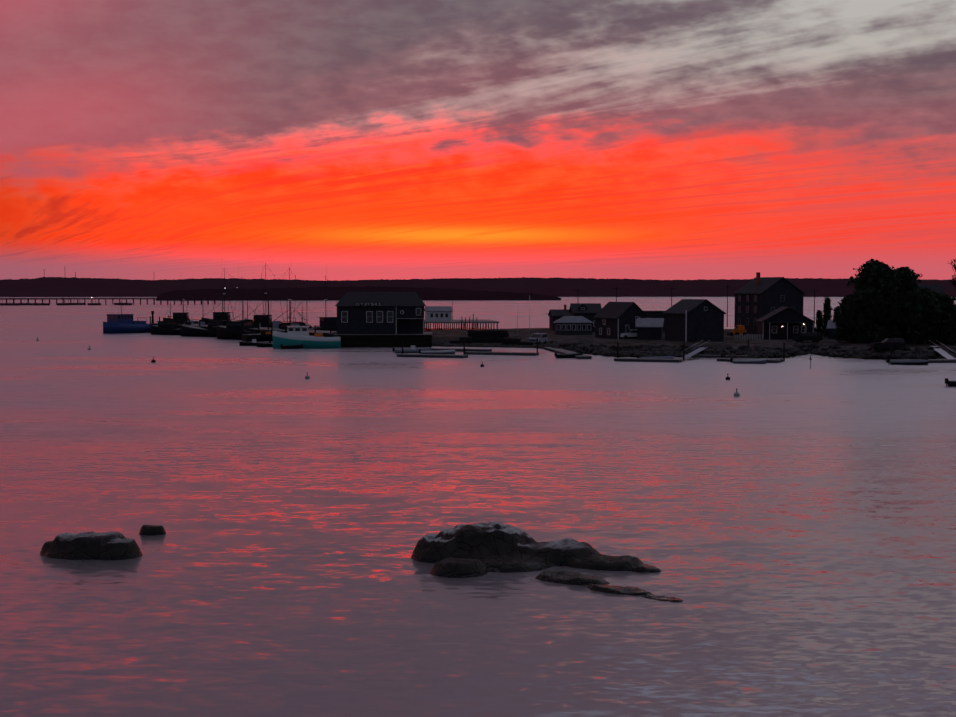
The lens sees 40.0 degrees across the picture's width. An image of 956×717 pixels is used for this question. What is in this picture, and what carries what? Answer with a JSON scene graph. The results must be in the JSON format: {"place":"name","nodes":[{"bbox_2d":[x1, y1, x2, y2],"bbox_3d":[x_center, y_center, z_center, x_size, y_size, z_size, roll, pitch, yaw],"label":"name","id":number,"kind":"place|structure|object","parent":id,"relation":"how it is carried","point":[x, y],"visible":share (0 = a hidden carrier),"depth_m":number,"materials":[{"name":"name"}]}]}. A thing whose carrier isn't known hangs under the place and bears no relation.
{"place":"outdoors","nodes":[
{"label":"outdoors","id":0,"kind":"place"},
{"bbox_2d":[156,286,560,300],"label":"island trees","id":1,"kind":"object","parent":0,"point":[338,293],"visible":0.73,"depth_m":1488.80,"materials":[{"name":"black plant"}]},
{"bbox_2d":[0,297,955,716],"bbox_3d":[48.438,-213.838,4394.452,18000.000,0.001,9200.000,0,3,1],"label":"sea water","id":2,"kind":"structure","parent":0,"point":[786,527],"depth_m":57.59,"materials":[{"name":"liquid"}]},
{"bbox_2d":[40,531,142,559],"bbox_3d":[-14.847,7.442,50.472,4.400,1.454,2.700,0,3,1],"label":"ledge rock","id":3,"kind":"object","parent":2,"relation":"in","point":[109,545],"visible":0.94,"depth_m":49.64,"materials":[{"name":"grey stone"}]},
{"bbox_2d":[0,295,215,305],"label":"pier","id":4,"kind":"structure","parent":2,"relation":"on","point":[33,304],"depth_m":989.18,"materials":[{"name":"black wood"}]},
{"bbox_2d":[103,301,150,333],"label":"boat","id":5,"kind":"object","parent":2,"relation":"on","point":[120,323],"visible":0.94,"depth_m":317.29,"materials":[{"name":"blue"}]},
{"bbox_2d":[139,525,165,534],"bbox_3d":[-13.580,7.438,54.713,1.360,1.004,1.040,0,3,1],"label":"ledge rock","id":6,"kind":"object","parent":2,"relation":"in","point":[151,530],"visible":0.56,"depth_m":54.43,"materials":[{"name":"grey stone"}]},
{"bbox_2d":[151,301,183,334],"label":"fishing boat","id":7,"kind":"object","parent":2,"relation":"on","point":[167,327],"visible":0.6,"depth_m":305.69,"materials":[{"name":"black"}]},
{"bbox_2d":[163,280,218,323],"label":"fishing boat","id":8,"kind":"object","parent":2,"relation":"on","point":[180,315],"visible":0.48,"depth_m":359.70,"materials":[{"name":"black"}]},
{"bbox_2d":[180,288,244,336],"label":"fishing boat","id":9,"kind":"object","parent":2,"relation":"on","point":[191,331],"visible":0.46,"depth_m":292.62,"materials":[{"name":"black"}]},
{"bbox_2d":[201,271,264,323],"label":"fishing boat","id":10,"kind":"object","parent":2,"relation":"on","point":[227,316],"visible":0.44,"depth_m":348.73,"materials":[{"name":"black"}]},
{"bbox_2d":[150,299,336,336],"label":"fishing pier","id":11,"kind":"structure","parent":2,"relation":"in","point":[258,328],"depth_m":277.70,"materials":[{"name":"brown wood"}]},
{"bbox_2d":[217,278,292,339],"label":"fishing boat","id":12,"kind":"object","parent":2,"relation":"on","point":[234,330],"visible":0.58,"depth_m":275.49,"materials":[{"name":"black"}]},
{"bbox_2d":[239,339,270,345],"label":"skiff","id":13,"kind":"object","parent":2,"relation":"on","point":[253,343],"visible":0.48,"depth_m":244.29,"materials":[{"name":"black"}]},
{"bbox_2d":[257,343,272,346],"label":"skiff","id":14,"kind":"object","parent":2,"relation":"on","point":[264,344],"visible":0.65,"depth_m":238.83,"materials":[{"name":"black"}]},
{"bbox_2d":[249,263,305,327],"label":"fishing boat","id":15,"kind":"object","parent":2,"relation":"on","point":[263,318],"visible":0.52,"depth_m":322.60,"materials":[{"name":"black"}]},
{"bbox_2d":[241,267,319,341],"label":"fishing boat","id":16,"kind":"object","parent":2,"relation":"on","point":[263,336],"visible":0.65,"depth_m":266.19,"materials":[{"name":"black"}]},
{"bbox_2d":[280,344,302,348],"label":"skiff","id":17,"kind":"object","parent":2,"relation":"on","point":[291,346],"visible":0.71,"depth_m":231.38,"materials":[{"name":"black"}]},
{"bbox_2d":[273,309,340,347],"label":"fishing boat","id":18,"kind":"object","parent":2,"relation":"on","point":[297,335],"visible":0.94,"depth_m":232.84,"materials":[{"name":"teal"}]},
{"bbox_2d":[291,275,336,330],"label":"fishing boat","id":19,"kind":"object","parent":2,"relation":"in","point":[325,320],"visible":0.46,"depth_m":305.69,"materials":[{"name":"black"}]},
{"bbox_2d":[331,292,431,346],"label":"waterfront building","id":20,"kind":"structure","parent":2,"relation":"in","point":[393,319],"depth_m":239.05,"materials":[{"name":"black wood"}]},
{"bbox_2d":[393,346,430,352],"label":"skiff","id":21,"kind":"object","parent":2,"relation":"on","point":[412,350],"visible":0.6,"depth_m":215.04,"materials":[{"name":"grey"}]},
{"bbox_2d":[36,337,811,395],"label":"mooring buoys","id":22,"kind":"object","parent":2,"relation":"on","point":[736,393],"visible":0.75,"depth_m":151.87,"materials":[{"name":"black plastic"}]},
{"bbox_2d":[419,349,454,353],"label":"skiff","id":23,"kind":"object","parent":2,"relation":"on","point":[451,351],"visible":0.9,"depth_m":210.90,"materials":[{"name":"white"}]},
{"bbox_2d":[424,300,498,330],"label":"pier building","id":24,"kind":"structure","parent":2,"relation":"in","point":[438,314],"depth_m":345.63,"materials":[{"name":"white wood"}]},
{"bbox_2d":[449,314,532,344],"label":"wharf gear stacks","id":25,"kind":"object","parent":2,"relation":"on","point":[488,336],"visible":0.94,"depth_m":223.87,"materials":[{"name":"black"}]},
{"bbox_2d":[411,521,682,601],"bbox_3d":[2.794,7.366,47.744,12.089,1.839,6.487,1,3,27],"label":"ledge rock","id":26,"kind":"object","parent":2,"relation":"on","point":[469,550],"visible":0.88,"depth_m":48.42,"materials":[{"name":"grey stone"}]},
{"bbox_2d":[554,352,582,357],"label":"skiff","id":27,"kind":"object","parent":2,"relation":"on","point":[570,355],"visible":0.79,"depth_m":199.05,"materials":[{"name":"black"}]},
{"bbox_2d":[637,355,673,358],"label":"skiff","id":28,"kind":"object","parent":2,"relation":"on","point":[666,357],"visible":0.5,"depth_m":190.27,"materials":[{"name":"grey"}]},
{"bbox_2d":[396,338,955,362],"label":"floating docks","id":29,"kind":"object","parent":2,"relation":"on","point":[950,358],"visible":0.62,"depth_m":199.45,"materials":[{"name":"grey wood"}]},
{"bbox_2d":[730,357,765,363],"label":"skiff","id":30,"kind":"object","parent":2,"relation":"on","point":[754,361],"visible":0.75,"depth_m":183.76,"materials":[{"name":"white"}]},
{"bbox_2d":[887,358,927,364],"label":"skiff","id":31,"kind":"object","parent":2,"relation":"on","point":[911,362],"visible":0.81,"depth_m":180.48,"materials":[{"name":"black"}]},
{"bbox_2d":[945,378,955,386],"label":"skiff","id":32,"kind":"object","parent":2,"relation":"on","point":[951,383],"visible":0.81,"depth_m":139.40,"materials":[{"name":"black"}]},
{"bbox_2d":[0,277,955,296],"bbox_3d":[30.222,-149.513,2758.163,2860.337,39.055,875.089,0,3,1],"label":"shore hills","id":33,"kind":"structure","parent":0,"point":[118,287],"depth_m":2556.88,"materials":[{"name":"black plant"}]},
{"bbox_2d":[0,0,955,280],"label":"sky","id":34,"kind":"structure","parent":0,"point":[339,140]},
{"bbox_2d":[569,303,601,331],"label":"house","id":35,"kind":"structure","parent":0,"point":[589,311],"depth_m":281.78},
{"bbox_2d":[635,318,664,339],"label":"shed","id":36,"kind":"structure","parent":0,"point":[649,328],"depth_m":239.05,"materials":[{"name":"grey wood"}]},
{"bbox_2d":[644,311,664,331],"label":"flat shed","id":37,"kind":"structure","parent":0,"point":[655,314],"depth_m":286.69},
{"bbox_2d":[424,328,955,359],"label":"peninsula ground","id":38,"kind":"structure","parent":0,"point":[441,338],"depth_m":225.45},
{"bbox_2d":[527,333,547,343],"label":"van","id":39,"kind":"object","parent":38,"relation":"on","point":[542,337],"visible":0.88,"depth_m":219.31,"materials":[{"name":"blue"}]},
{"bbox_2d":[548,305,569,330],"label":"cottage","id":40,"kind":"structure","parent":38,"relation":"on","point":[555,314],"depth_m":295.38,"materials":[{"name":"grey wood"}]},
{"bbox_2d":[554,316,592,334],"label":"house","id":41,"kind":"structure","parent":38,"relation":"on","point":[573,325],"depth_m":265.60,"materials":[{"name":"grey wood"}]},
{"bbox_2d":[593,302,649,338],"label":"house","id":42,"kind":"structure","parent":38,"relation":"on","point":[615,320],"depth_m":245.52,"materials":[{"name":"black wood"}]},
{"bbox_2d":[620,329,636,338],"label":"parked car","id":43,"kind":"object","parent":38,"relation":"on","point":[632,333],"visible":0.5,"depth_m":244.02,"materials":[{"name":"white paint"}]},
{"bbox_2d":[517,285,818,335],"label":"utility poles","id":44,"kind":"object","parent":38,"relation":"on","point":[671,288],"visible":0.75,"depth_m":319.76,"materials":[{"name":"brown wood"}]},
{"bbox_2d":[663,299,725,341],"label":"shed","id":45,"kind":"structure","parent":38,"relation":"on","point":[694,320],"depth_m":230.44,"materials":[{"name":"black wood"}]},
{"bbox_2d":[727,325,746,335],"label":"tractor","id":46,"kind":"object","parent":38,"relation":"on","point":[740,330],"visible":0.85,"depth_m":257.29,"materials":[{"name":"orange paint"}]},
{"bbox_2d":[550,340,955,358],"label":"shore boulders","id":47,"kind":"object","parent":38,"relation":"on","point":[844,352],"visible":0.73,"depth_m":202.12,"materials":[{"name":"grey stone"}]},
{"bbox_2d":[792,332,822,342],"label":"dark car","id":48,"kind":"object","parent":38,"relation":"on","point":[813,337],"visible":0.92,"depth_m":226.22,"materials":[{"name":"black metal"}]},
{"bbox_2d":[814,310,824,334],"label":"cedar","id":49,"kind":"object","parent":38,"relation":"on","point":[819,326],"visible":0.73,"depth_m":247.40,"materials":[{"name":"green plant"}]},
{"bbox_2d":[822,297,832,336],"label":"cedar","id":50,"kind":"object","parent":38,"relation":"on","point":[827,314],"visible":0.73,"depth_m":253.82,"materials":[{"name":"green plant"}]},
{"bbox_2d":[826,320,845,338],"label":"shed","id":51,"kind":"structure","parent":38,"relation":"on","point":[831,326],"depth_m":242.54,"materials":[{"name":"grey"}]},
{"bbox_2d":[832,294,858,341],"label":"tree","id":52,"kind":"object","parent":38,"relation":"on","point":[844,333],"visible":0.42,"depth_m":226.34,"materials":[{"name":"green plant"}]},
{"bbox_2d":[837,258,908,343],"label":"tree","id":53,"kind":"object","parent":38,"relation":"on","point":[876,297],"visible":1,"depth_m":219.33,"materials":[{"name":"green plant"}]},
{"bbox_2d":[871,338,905,349],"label":"dark car","id":54,"kind":"object","parent":38,"relation":"on","point":[898,343],"visible":1,"depth_m":197.69,"materials":[{"name":"black metal"}]},
{"bbox_2d":[888,266,922,341],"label":"tree","id":55,"kind":"object","parent":38,"relation":"on","point":[908,282],"visible":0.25,"depth_m":224.68,"materials":[{"name":"green plant"}]},
{"bbox_2d":[897,287,949,344],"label":"tree","id":56,"kind":"object","parent":38,"relation":"on","point":[917,303],"visible":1,"depth_m":217.18,"materials":[{"name":"green plant"}]},
{"bbox_2d":[923,292,955,344],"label":"tree","id":57,"kind":"object","parent":38,"relation":"on","point":[948,305],"visible":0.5,"depth_m":217.03,"materials":[{"name":"green plant"}]},
{"bbox_2d":[948,259,955,305],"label":"bare tree","id":58,"kind":"object","parent":38,"relation":"on","point":[953,279],"visible":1,"depth_m":242.54,"materials":[{"name":"grey plant"}]},
{"bbox_2d":[733,272,805,333],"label":"tall house","id":59,"kind":"structure","parent":0,"point":[757,297],"depth_m":273.28,"materials":[{"name":"black wood"}]},
{"bbox_2d":[737,306,814,339],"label":"house","id":60,"kind":"structure","parent":0,"point":[782,322],"depth_m":241.56,"materials":[{"name":"grey wood"}]},
{"bbox_2d":[917,285,943,294],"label":"house","id":61,"kind":"structure","parent":0,"point":[939,288],"depth_m":260.58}
]}

